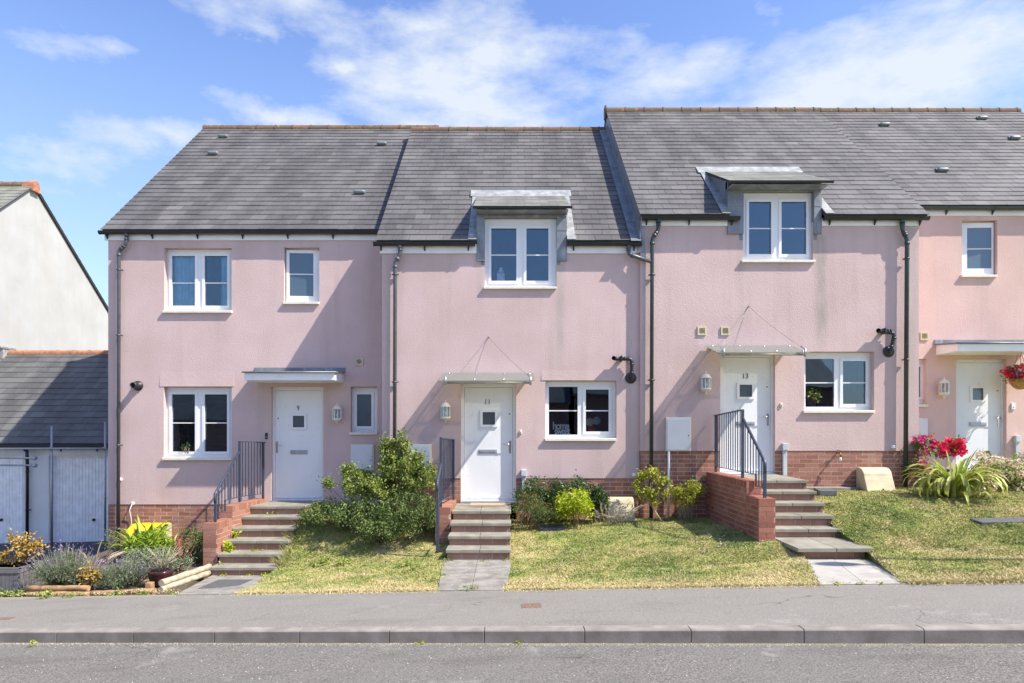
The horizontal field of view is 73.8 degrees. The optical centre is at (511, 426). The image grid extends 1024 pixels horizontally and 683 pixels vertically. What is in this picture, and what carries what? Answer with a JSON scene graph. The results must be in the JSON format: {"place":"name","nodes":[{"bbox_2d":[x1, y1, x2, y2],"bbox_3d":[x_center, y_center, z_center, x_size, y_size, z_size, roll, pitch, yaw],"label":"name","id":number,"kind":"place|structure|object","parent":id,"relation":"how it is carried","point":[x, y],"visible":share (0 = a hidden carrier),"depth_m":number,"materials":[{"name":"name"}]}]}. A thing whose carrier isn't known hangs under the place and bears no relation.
{"place":"outdoors","nodes":[
{"label":"outdoors","id":0,"kind":"place"},
{"bbox_2d":[0,541,107,596],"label":"driveway","id":1,"kind":"structure","parent":0,"point":[95,546],"depth_m":15.55,"materials":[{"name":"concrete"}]},
{"bbox_2d":[0,456,37,466],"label":"tube barrier","id":2,"kind":"object","parent":1,"relation":"on","point":[34,464],"visible":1,"depth_m":15.18,"materials":[{"name":"silver metal"}]},
{"bbox_2d":[0,560,44,593],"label":"planter","id":3,"kind":"object","parent":1,"relation":"on","point":[12,577],"visible":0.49,"depth_m":9.92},
{"bbox_2d":[0,527,49,566],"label":"maple shrub","id":4,"kind":"object","parent":3,"relation":"on","point":[28,548],"visible":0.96,"depth_m":10.09,"materials":[{"name":"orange plant"}]},
{"bbox_2d":[0,422,106,548],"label":"tube barrier","id":5,"kind":"object","parent":1,"relation":"on","point":[51,448],"visible":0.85,"depth_m":15.58,"materials":[{"name":"silver metal"}]},
{"bbox_2d":[0,350,107,544],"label":"garage block","id":6,"kind":"structure","parent":1,"relation":"on","point":[64,393],"depth_m":16.64,"materials":[{"name":"grey tile"}]},
{"bbox_2d":[0,456,22,543],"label":"garage door","id":7,"kind":"structure","parent":6,"relation":"in","point":[11,477],"depth_m":16.65,"materials":[{"name":"white metal"}]},
{"bbox_2d":[53,456,107,541],"bbox_3d":[-10.409,1.797,16.637,1.579,2.205,0.085,0,0,0],"label":"garage door","id":8,"kind":"structure","parent":6,"relation":"in","point":[78,481],"depth_m":16.65,"materials":[{"name":"white metal"}]},
{"bbox_2d":[0,181,107,349],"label":"white house","id":9,"kind":"structure","parent":1,"relation":"on","point":[51,297],"depth_m":22.36,"materials":[{"name":"paint"}]},
{"bbox_2d":[21,549,211,595],"bbox_3d":[-6.080,2.648,11.080,2.785,0.703,4.528,0,0,-8],"label":"garden bed","id":10,"kind":"object","parent":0,"point":[192,583],"visible":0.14,"depth_m":10.42,"materials":[{"name":"soil"}]},
{"bbox_2d":[0,588,27,596],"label":"weed clump","id":11,"kind":"object","parent":10,"relation":"on","point":[5,594],"visible":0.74,"depth_m":9.68,"materials":[{"name":"green plant"}]},
{"bbox_2d":[24,591,89,596],"bbox_3d":[-6.422,2.366,9.650,0.943,0.090,0.079,0,0,4],"label":"log","id":12,"kind":"object","parent":10,"relation":"on","point":[54,593],"visible":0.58,"depth_m":9.63,"materials":[{"name":"brown wood"}]},
{"bbox_2d":[25,585,90,590],"bbox_3d":[-6.448,2.292,9.690,0.921,0.095,0.085,0,0,4],"label":"log","id":13,"kind":"object","parent":12,"relation":"on","point":[61,588],"visible":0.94,"depth_m":9.66,"materials":[{"name":"brown wood"}]},
{"bbox_2d":[21,539,105,585],"bbox_3d":[-6.512,1.984,9.971,1.065,0.727,0.764,0,0,0],"label":"wallflower clump","id":14,"kind":"object","parent":10,"relation":"on","point":[64,568],"visible":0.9,"depth_m":9.89,"materials":[{"name":"plant"}]},
{"bbox_2d":[76,560,101,591],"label":"dry plant","id":15,"kind":"object","parent":10,"relation":"on","point":[85,574],"visible":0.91,"depth_m":9.77,"materials":[{"name":"yellow plant"}]},
{"bbox_2d":[34,586,175,598],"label":"weed clump","id":16,"kind":"object","parent":10,"relation":"on","point":[46,593],"visible":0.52,"depth_m":9.29,"materials":[{"name":"green plant"}]},
{"bbox_2d":[98,525,126,555],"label":"grey green shrub","id":17,"kind":"object","parent":10,"relation":"on","point":[109,534],"visible":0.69,"depth_m":12.16,"materials":[{"name":"green plant"}]},
{"bbox_2d":[82,553,151,590],"bbox_3d":[-5.670,2.087,9.983,0.871,0.521,0.788,0,0,0],"label":"wallflower clump","id":18,"kind":"object","parent":10,"relation":"on","point":[121,575],"visible":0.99,"depth_m":9.85,"materials":[{"name":"plant"}]},
{"bbox_2d":[90,588,156,595],"bbox_3d":[-5.473,2.324,9.580,1.029,0.160,0.085,0,0,9],"label":"log","id":19,"kind":"object","parent":10,"relation":"on","point":[110,591],"visible":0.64,"depth_m":9.55,"materials":[{"name":"brown wood"}]},
{"bbox_2d":[92,513,180,560],"bbox_3d":[-6.334,1.912,11.777,1.552,0.873,1.536,0,0,0],"label":"strap leaf plant","id":20,"kind":"object","parent":10,"relation":"on","point":[151,537],"visible":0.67,"depth_m":11.46,"materials":[{"name":"green plant"}]},
{"bbox_2d":[133,523,171,539],"bbox_3d":[-6.827,2.090,12.902,0.609,0.496,0.386,0,0,0],"label":"meter cover","id":21,"kind":"object","parent":10,"relation":"on","point":[170,529],"visible":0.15,"depth_m":12.96,"materials":[{"name":"beige plastic"}]},
{"bbox_2d":[126,522,168,536],"bbox_3d":[-6.791,1.930,12.738,0.635,0.233,0.425,0,0,0],"label":"cloth","id":22,"kind":"object","parent":21,"relation":"on","point":[131,528],"visible":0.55,"depth_m":12.67,"materials":[{"name":"yellow fabric"}]},
{"bbox_2d":[115,545,198,572],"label":"grey green shrub","id":23,"kind":"object","parent":10,"relation":"on","point":[169,565],"visible":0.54,"depth_m":10.72,"materials":[{"name":"green plant"}]},
{"bbox_2d":[138,541,189,586],"bbox_3d":[-5.066,1.993,9.909,0.677,0.626,0.430,0,0,0],"label":"potted plant","id":24,"kind":"object","parent":10,"relation":"on","point":[161,571],"visible":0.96,"depth_m":9.87,"materials":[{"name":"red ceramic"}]},
{"bbox_2d":[161,536,194,571],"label":"red spiky plant","id":25,"kind":"object","parent":10,"relation":"on","point":[179,545],"visible":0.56,"depth_m":10.96,"materials":[{"name":"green plant"}]},
{"bbox_2d":[158,570,210,592],"bbox_3d":[-4.805,2.268,10.059,0.092,0.095,1.100,0,0,10],"label":"log","id":26,"kind":"object","parent":10,"relation":"on","point":[187,580],"visible":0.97,"depth_m":9.98,"materials":[{"name":"beige wood"}]},
{"bbox_2d":[158,563,211,585],"bbox_3d":[-4.815,2.182,10.101,0.097,0.101,1.120,0,0,10],"label":"log","id":27,"kind":"object","parent":26,"relation":"on","point":[177,577],"visible":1,"depth_m":9.99,"materials":[{"name":"beige wood"}]},
{"bbox_2d":[171,525,202,564],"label":"grey green shrub","id":28,"kind":"object","parent":10,"relation":"on","point":[196,543],"visible":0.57,"depth_m":11.79,"materials":[{"name":"green plant"}]},
{"bbox_2d":[203,498,267,565],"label":"garden wall","id":29,"kind":"structure","parent":10,"relation":"on","point":[217,534],"depth_m":11.46,"materials":[{"name":"red brick"}]},
{"bbox_2d":[213,441,265,521],"bbox_3d":[-4.909,0.926,12.210,0.191,1.338,1.776,0,0,7],"label":"handrail","id":30,"kind":"object","parent":29,"relation":"on","point":[238,454],"visible":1,"depth_m":12.40,"materials":[{"name":"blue metal"}]},
{"bbox_2d":[176,575,264,594],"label":"path","id":31,"kind":"structure","parent":0,"point":[193,590],"depth_m":9.57,"materials":[{"name":"grey concrete"}]},
{"bbox_2d":[198,579,252,588],"bbox_3d":[-4.155,2.281,9.900,0.518,0.098,0.943,0,0,-4],"label":"drain cover","id":32,"kind":"object","parent":31,"relation":"on","point":[221,583],"visible":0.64,"depth_m":9.92,"materials":[{"name":"metal"}]},
{"bbox_2d":[210,502,315,574],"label":"front steps","id":33,"kind":"structure","parent":31,"relation":"on","point":[260,529],"depth_m":11.60,"materials":[{"name":"concrete"}]},
{"bbox_2d":[222,530,242,552],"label":"weed clump","id":34,"kind":"object","parent":33,"relation":"on","point":[228,547],"visible":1,"depth_m":11.39,"materials":[{"name":"green plant"}]},
{"bbox_2d":[231,505,448,627],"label":"lawn","id":35,"kind":"structure","parent":0,"point":[308,541],"depth_m":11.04,"materials":[{"name":"green plant"}]},
{"bbox_2d":[98,125,438,549],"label":"terraced house","id":36,"kind":"structure","parent":35,"relation":"on","point":[283,348],"depth_m":13.10,"materials":[{"name":"pink paint"}]},
{"bbox_2d":[173,257,194,305],"bbox_3d":[-6.397,-2.826,13.322,0.424,1.096,0.077,0,0,0],"label":"curtain","id":37,"kind":"object","parent":36,"relation":"hanging from","point":[184,271],"visible":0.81,"depth_m":13.33,"materials":[{"name":"fabric"}]},
{"bbox_2d":[173,394,194,451],"bbox_3d":[-6.368,-0.074,13.270,0.500,1.170,0.024,0,0,0],"label":"venetian blind","id":38,"kind":"object","parent":36,"relation":"hanging from","point":[183,405],"visible":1,"depth_m":13.27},
{"bbox_2d":[162,250,231,312],"bbox_3d":[-6.028,-2.810,13.167,1.321,1.252,0.235,0,0,0],"label":"window","id":39,"kind":"structure","parent":36,"relation":"in","point":[200,256],"depth_m":13.21,"materials":[{"name":"white plastic"}]},
{"bbox_2d":[162,387,231,459],"bbox_3d":[-6.032,-0.066,13.167,1.329,1.407,0.235,0,0,0],"label":"window","id":40,"kind":"structure","parent":36,"relation":"in","point":[200,453],"depth_m":13.21,"materials":[{"name":"white plastic"}]},
{"bbox_2d":[205,394,226,451],"bbox_3d":[-5.742,-0.074,13.270,0.483,1.170,0.024,0,0,0],"label":"venetian blind","id":41,"kind":"object","parent":36,"relation":"hanging from","point":[216,405],"visible":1,"depth_m":13.27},
{"bbox_2d":[221,257,226,305],"bbox_3d":[-5.581,-2.826,13.322,0.186,1.096,0.077,0,0,0],"label":"curtain","id":42,"kind":"object","parent":36,"relation":"hanging from","point":[223,279],"visible":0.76,"depth_m":13.33,"materials":[{"name":"fabric"}]},
{"bbox_2d":[270,387,322,501],"bbox_3d":[-4.121,0.337,13.170,1.015,2.212,0.200,0,0,0],"label":"door","id":43,"kind":"structure","parent":36,"relation":"in","point":[297,411],"depth_m":13.21,"materials":[{"name":"white paint"}]},
{"bbox_2d":[283,249,318,303],"bbox_3d":[-4.038,-2.897,13.167,0.683,1.094,0.235,0,0,0],"label":"window","id":44,"kind":"structure","parent":36,"relation":"in","point":[302,265],"depth_m":13.20,"materials":[{"name":"white plastic"}]},
{"bbox_2d":[332,403,341,423],"bbox_3d":[-3.331,-0.257,13.002,0.200,0.415,0.195,0,0,0],"label":"wall lantern","id":45,"kind":"object","parent":36,"relation":"attached to","point":[338,408],"depth_m":12.96,"materials":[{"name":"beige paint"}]},
{"bbox_2d":[351,444,373,473],"bbox_3d":[-2.863,0.616,13.062,0.441,0.566,0.077,0,0,0],"label":"meter box","id":46,"kind":"object","parent":36,"relation":"attached to","point":[363,454],"visible":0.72,"depth_m":13.03,"materials":[{"name":"white plastic"}]},
{"bbox_2d":[349,387,377,434],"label":"window","id":47,"kind":"structure","parent":36,"relation":"in","point":[364,399],"depth_m":13.22,"materials":[{"name":"white plastic"}]},
{"bbox_2d":[269,513,313,566],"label":"grass","id":48,"kind":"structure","parent":35,"relation":"on","point":[284,557],"depth_m":11.39,"materials":[{"name":"green plant"}]},
{"bbox_2d":[233,586,438,593],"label":"grass","id":49,"kind":"structure","parent":35,"relation":"on","point":[349,590],"depth_m":8.56,"materials":[{"name":"green plant"}]},
{"bbox_2d":[306,555,425,572],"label":"weed clump","id":50,"kind":"object","parent":35,"relation":"on","point":[343,562],"visible":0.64,"depth_m":10.40,"materials":[{"name":"green plant"}]},
{"bbox_2d":[297,485,442,544],"bbox_3d":[-2.509,1.472,11.424,2.888,1.067,1.291,0,0,21],"label":"hebe hedge","id":51,"kind":"object","parent":35,"relation":"on","point":[345,511],"visible":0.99,"depth_m":11.11,"materials":[{"name":"green plant"}]},
{"bbox_2d":[318,427,438,528],"bbox_3d":[-2.369,0.890,11.632,2.294,1.769,1.008,0,0,8],"label":"rose bush","id":52,"kind":"object","parent":35,"relation":"on","point":[412,471],"visible":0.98,"depth_m":11.50,"materials":[{"name":"green plant"}]},
{"bbox_2d":[435,499,455,543],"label":"garden wall","id":53,"kind":"structure","parent":35,"relation":"on","point":[445,512],"depth_m":11.02,"materials":[{"name":"red brick"}]},
{"bbox_2d":[436,437,454,550],"bbox_3d":[-1.115,1.029,11.297,0.094,1.723,1.873,0,0,3],"label":"handrail","id":54,"kind":"object","parent":53,"relation":"on","point":[440,488],"visible":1,"depth_m":11.26,"materials":[{"name":"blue metal"}]},
{"bbox_2d":[438,560,510,590],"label":"path","id":55,"kind":"structure","parent":0,"point":[486,575],"depth_m":9.07,"materials":[{"name":"grey concrete"}]},
{"bbox_2d":[446,503,510,560],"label":"front steps","id":56,"kind":"structure","parent":55,"relation":"on","point":[477,533],"depth_m":10.71,"materials":[{"name":"concrete"}]},
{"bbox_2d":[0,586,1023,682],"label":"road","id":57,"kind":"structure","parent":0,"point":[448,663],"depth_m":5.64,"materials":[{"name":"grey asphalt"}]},
{"bbox_2d":[0,582,1023,627],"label":"pavement","id":58,"kind":"structure","parent":0,"point":[989,603],"depth_m":7.08,"materials":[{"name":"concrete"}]},
{"bbox_2d":[10,588,181,595],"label":"grass","id":59,"kind":"structure","parent":58,"relation":"on","point":[141,589],"depth_m":9.39,"materials":[{"name":"green plant"}]},
{"bbox_2d":[231,590,439,595],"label":"grass","id":60,"kind":"structure","parent":58,"relation":"on","point":[326,593],"depth_m":8.46,"materials":[{"name":"green plant"}]},
{"bbox_2d":[0,624,1023,643],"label":"kerb","id":61,"kind":"structure","parent":58,"relation":"on","point":[906,634],"depth_m":6.12,"materials":[{"name":"concrete"}]},
{"bbox_2d":[501,580,823,591],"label":"grass","id":62,"kind":"structure","parent":58,"relation":"on","point":[679,585],"depth_m":7.78,"materials":[{"name":"green plant"}]},
{"bbox_2d":[904,575,1023,583],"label":"grass","id":63,"kind":"structure","parent":58,"relation":"on","point":[999,578],"depth_m":7.19,"materials":[{"name":"green plant"}]},
{"bbox_2d":[908,580,1023,585],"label":"grass","id":64,"kind":"structure","parent":58,"relation":"on","point":[949,583],"depth_m":7.12,"materials":[{"name":"green plant"}]},
{"bbox_2d":[0,0,1023,304],"label":"sky","id":65,"kind":"structure","parent":0,"point":[97,97],"materials":[{"name":"blue"}]},
{"bbox_2d":[502,517,822,627],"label":"lawn","id":66,"kind":"structure","parent":0,"point":[578,547],"depth_m":9.83,"materials":[{"name":"green plant"}]},
{"bbox_2d":[373,126,650,527],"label":"terraced house","id":67,"kind":"structure","parent":66,"relation":"on","point":[539,340],"depth_m":12.24,"materials":[{"name":"pink paint"}]},
{"bbox_2d":[407,444,431,476],"bbox_3d":[-1.659,0.606,12.201,0.435,0.591,0.077,0,0,0],"label":"meter box","id":68,"kind":"object","parent":67,"relation":"attached to","point":[427,448],"visible":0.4,"depth_m":12.17,"materials":[{"name":"white plastic"}]},
{"bbox_2d":[440,400,450,422],"bbox_3d":[-1.181,-0.273,12.142,0.200,0.415,0.195,0,0,0],"label":"wall lantern","id":69,"kind":"object","parent":67,"relation":"attached to","point":[445,405],"depth_m":12.10,"materials":[{"name":"white plastic"}]},
{"bbox_2d":[460,384,515,502],"bbox_3d":[-0.422,0.292,12.310,1.012,2.147,0.200,0,0,0],"label":"door","id":70,"kind":"structure","parent":67,"relation":"in","point":[486,413],"depth_m":12.35,"materials":[{"name":"white paint"}]},
{"bbox_2d":[484,219,555,288],"bbox_3d":[0.147,-3.109,12.282,1.307,1.281,0.185,0,0,0],"label":"window","id":71,"kind":"structure","parent":67,"relation":"in","point":[520,225],"depth_m":12.31,"materials":[{"name":"white plastic"}]},
{"bbox_2d":[545,381,615,440],"bbox_3d":[1.231,-0.287,12.307,1.287,1.081,0.235,0,0,0],"label":"window","id":72,"kind":"structure","parent":67,"relation":"in","point":[582,435],"depth_m":12.36,"materials":[{"name":"white plastic"}]},
{"bbox_2d":[509,490,560,530],"bbox_3d":[0.415,1.395,11.442,0.935,0.699,0.626,0,0,0],"label":"heather mound","id":73,"kind":"object","parent":66,"relation":"on","point":[528,505],"visible":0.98,"depth_m":11.37,"materials":[{"name":"green plant"}]},
{"bbox_2d":[539,524,563,530],"bbox_3d":[0.655,1.725,11.475,0.410,0.148,0.250,0,0,0],"label":"drain cover","id":74,"kind":"object","parent":66,"relation":"on","point":[548,527],"visible":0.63,"depth_m":11.40,"materials":[{"name":"metal"}]},
{"bbox_2d":[510,469,604,523],"bbox_3d":[0.802,1.205,11.863,1.674,0.962,0.819,0,0,0],"label":"evergreen hedge","id":75,"kind":"object","parent":66,"relation":"on","point":[549,494],"visible":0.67,"depth_m":11.80,"materials":[{"name":"green plant"}]},
{"bbox_2d":[551,487,594,528],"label":"lime shrub","id":76,"kind":"object","parent":66,"relation":"on","point":[568,507],"visible":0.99,"depth_m":11.35,"materials":[{"name":"green plant"}]},
{"bbox_2d":[587,483,612,523],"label":"evergreen shrub","id":77,"kind":"object","parent":66,"relation":"on","point":[603,498],"visible":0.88,"depth_m":11.70,"materials":[{"name":"green plant"}]},
{"bbox_2d":[592,501,643,525],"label":"bare shrub","id":78,"kind":"object","parent":66,"relation":"on","point":[615,516],"visible":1,"depth_m":11.50,"materials":[{"name":"grey plant"}]},
{"bbox_2d":[606,497,634,520],"bbox_3d":[1.917,1.445,12.062,0.464,0.396,0.346,0,0,0],"label":"meter cover","id":79,"kind":"object","parent":66,"relation":"on","point":[625,501],"visible":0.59,"depth_m":12.00,"materials":[{"name":"beige plastic"}]},
{"bbox_2d":[630,465,671,520],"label":"golden shrub","id":80,"kind":"object","parent":66,"relation":"on","point":[642,477],"visible":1,"depth_m":11.68,"materials":[{"name":"green plant"}]},
{"bbox_2d":[666,478,709,520],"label":"golden shrub","id":81,"kind":"object","parent":66,"relation":"on","point":[690,496],"visible":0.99,"depth_m":11.77,"materials":[{"name":"green plant"}]},
{"bbox_2d":[706,472,774,541],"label":"garden wall","id":82,"kind":"structure","parent":66,"relation":"on","point":[739,503],"depth_m":10.35,"materials":[{"name":"brick"}]},
{"bbox_2d":[713,409,766,497],"bbox_3d":[3.598,0.373,10.900,0.049,1.294,2.440,0,0,0],"label":"handrail","id":83,"kind":"object","parent":82,"relation":"on","point":[743,422],"visible":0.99,"depth_m":10.68,"materials":[{"name":"grey metal"}]},
{"bbox_2d":[807,558,908,584],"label":"path","id":84,"kind":"structure","parent":0,"point":[846,571],"depth_m":8.03,"materials":[{"name":"grey concrete"}]},
{"bbox_2d":[737,474,873,558],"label":"front steps","id":85,"kind":"structure","parent":84,"relation":"on","point":[803,526],"depth_m":10.03,"materials":[{"name":"concrete"}]},
{"bbox_2d":[812,482,1023,583],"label":"lawn","id":86,"kind":"structure","parent":0,"point":[867,555],"depth_m":9.60,"materials":[{"name":"green plant"}]},
{"bbox_2d":[600,105,930,517],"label":"terraced house","id":87,"kind":"structure","parent":86,"relation":"on","point":[779,247],"depth_m":12.18,"materials":[{"name":"pink paint"}]},
{"bbox_2d":[667,451,669,517],"bbox_3d":[2.783,1.030,12.140,0.053,1.194,0.044,0,0,0],"label":"cable pipe","id":88,"kind":"object","parent":87,"relation":"attached to","point":[668,474],"visible":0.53,"depth_m":12.12,"materials":[{"name":"white plastic"}]},
{"bbox_2d":[665,417,690,450],"bbox_3d":[2.958,0.132,12.142,0.449,0.603,0.077,0,0,0],"label":"meter box","id":89,"kind":"object","parent":87,"relation":"attached to","point":[677,433],"visible":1,"depth_m":12.11,"materials":[{"name":"white plastic"}]},
{"bbox_2d":[700,371,710,393],"bbox_3d":[3.434,-0.779,12.082,0.200,0.415,0.195,0,0,0],"label":"wall lantern","id":90,"kind":"object","parent":87,"relation":"attached to","point":[704,378],"depth_m":12.04,"materials":[{"name":"white plastic"}]},
{"bbox_2d":[720,355,775,474],"bbox_3d":[4.205,-0.222,12.250,0.999,2.183,0.200,0,0,0],"label":"door","id":91,"kind":"structure","parent":87,"relation":"in","point":[746,382],"depth_m":12.29,"materials":[{"name":"white paint"}]},
{"bbox_2d":[741,193,815,262],"bbox_3d":[4.743,-3.563,12.223,1.305,1.269,0.185,0,0,0],"label":"window","id":92,"kind":"structure","parent":87,"relation":"in","point":[775,200],"depth_m":12.25,"materials":[{"name":"white plastic"}]},
{"bbox_2d":[781,443,787,475],"bbox_3d":[4.854,0.583,12.139,0.100,0.575,0.079,0,0,0],"label":"cable trunking","id":93,"kind":"object","parent":87,"relation":"attached to","point":[784,447],"visible":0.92,"depth_m":12.12,"materials":[{"name":"grey plastic"}]},
{"bbox_2d":[805,386,821,406],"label":"house plant","id":94,"kind":"object","parent":87,"relation":"in","point":[812,395],"visible":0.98,"depth_m":12.37,"materials":[{"name":"green plant"}]},
{"bbox_2d":[803,352,874,412],"bbox_3d":[5.825,-0.796,12.247,1.276,1.097,0.235,0,0,0],"label":"window","id":95,"kind":"structure","parent":87,"relation":"in","point":[838,358],"depth_m":12.30,"materials":[{"name":"white plastic"}]},
{"bbox_2d":[814,488,836,495],"bbox_3d":[5.326,1.105,11.625,0.285,0.090,0.633,0,0,14],"label":"drain cover","id":96,"kind":"object","parent":86,"relation":"on","point":[826,492],"visible":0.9,"depth_m":11.35,"materials":[{"name":"concrete"}]},
{"bbox_2d":[856,467,894,490],"bbox_3d":[6.382,0.927,11.972,0.497,0.420,0.406,0,0,0],"label":"meter cover","id":97,"kind":"object","parent":86,"relation":"on","point":[873,478],"visible":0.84,"depth_m":11.89,"materials":[{"name":"beige plastic"}]},
{"bbox_2d":[819,107,1023,473],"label":"terraced house","id":98,"kind":"structure","parent":86,"relation":"on","point":[957,174],"depth_m":13.19,"materials":[{"name":"pink paint"}]},
{"bbox_2d":[919,418,927,450],"bbox_3d":[7.760,0.146,13.062,0.383,0.624,0.077,0,0,0],"label":"meter box","id":99,"kind":"object","parent":98,"relation":"attached to","point":[923,426],"visible":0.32,"depth_m":13.03,"materials":[{"name":"white plastic"}]},
{"bbox_2d":[919,360,927,406],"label":"window","id":100,"kind":"structure","parent":98,"relation":"in","point":[921,404],"depth_m":13.21,"materials":[{"name":"white plastic"}]},
{"bbox_2d":[938,377,949,397],"bbox_3d":[8.234,-0.747,13.002,0.200,0.415,0.195,0,0,0],"label":"wall lantern","id":101,"kind":"object","parent":98,"relation":"attached to","point":[942,389],"depth_m":12.96,"materials":[{"name":"white plastic"}]},
{"bbox_2d":[960,222,997,276],"bbox_3d":[8.961,-3.419,13.167,0.712,1.104,0.235,0,0,0],"label":"window","id":102,"kind":"structure","parent":98,"relation":"in","point":[977,237],"depth_m":13.20,"materials":[{"name":"white plastic"}]},
{"bbox_2d":[956,359,1003,470],"bbox_3d":[9.008,-0.230,13.206,0.970,2.148,0.129,0,0,0],"label":"door","id":103,"kind":"structure","parent":98,"relation":"in","point":[979,382],"depth_m":13.21,"materials":[{"name":"white paint"}]},
{"bbox_2d":[999,353,1023,389],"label":"hanging basket","id":104,"kind":"object","parent":98,"relation":"attached to","point":[1015,374],"visible":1,"depth_m":12.68,"materials":[{"name":"red plant"}]},
{"bbox_2d":[909,433,967,486],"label":"flowers","id":105,"kind":"object","parent":86,"relation":"on","point":[956,446],"visible":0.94,"depth_m":11.97,"materials":[{"name":"pink plant"}]},
{"bbox_2d":[901,449,1016,505],"bbox_3d":[7.144,0.790,11.010,1.610,0.922,1.487,0,0,36],"label":"strap leaf plant","id":106,"kind":"object","parent":86,"relation":"on","point":[958,481],"visible":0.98,"depth_m":10.80,"materials":[{"name":"green plant"}]},
{"bbox_2d":[963,449,1023,491],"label":"hydrangea","id":107,"kind":"object","parent":86,"relation":"on","point":[1014,483],"visible":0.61,"depth_m":11.35,"materials":[{"name":"beige plant"}]},
{"bbox_2d":[970,517,1023,524],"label":"drain cover","id":108,"kind":"object","parent":86,"relation":"on","point":[985,521],"visible":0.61,"depth_m":9.66,"materials":[{"name":"concrete"}]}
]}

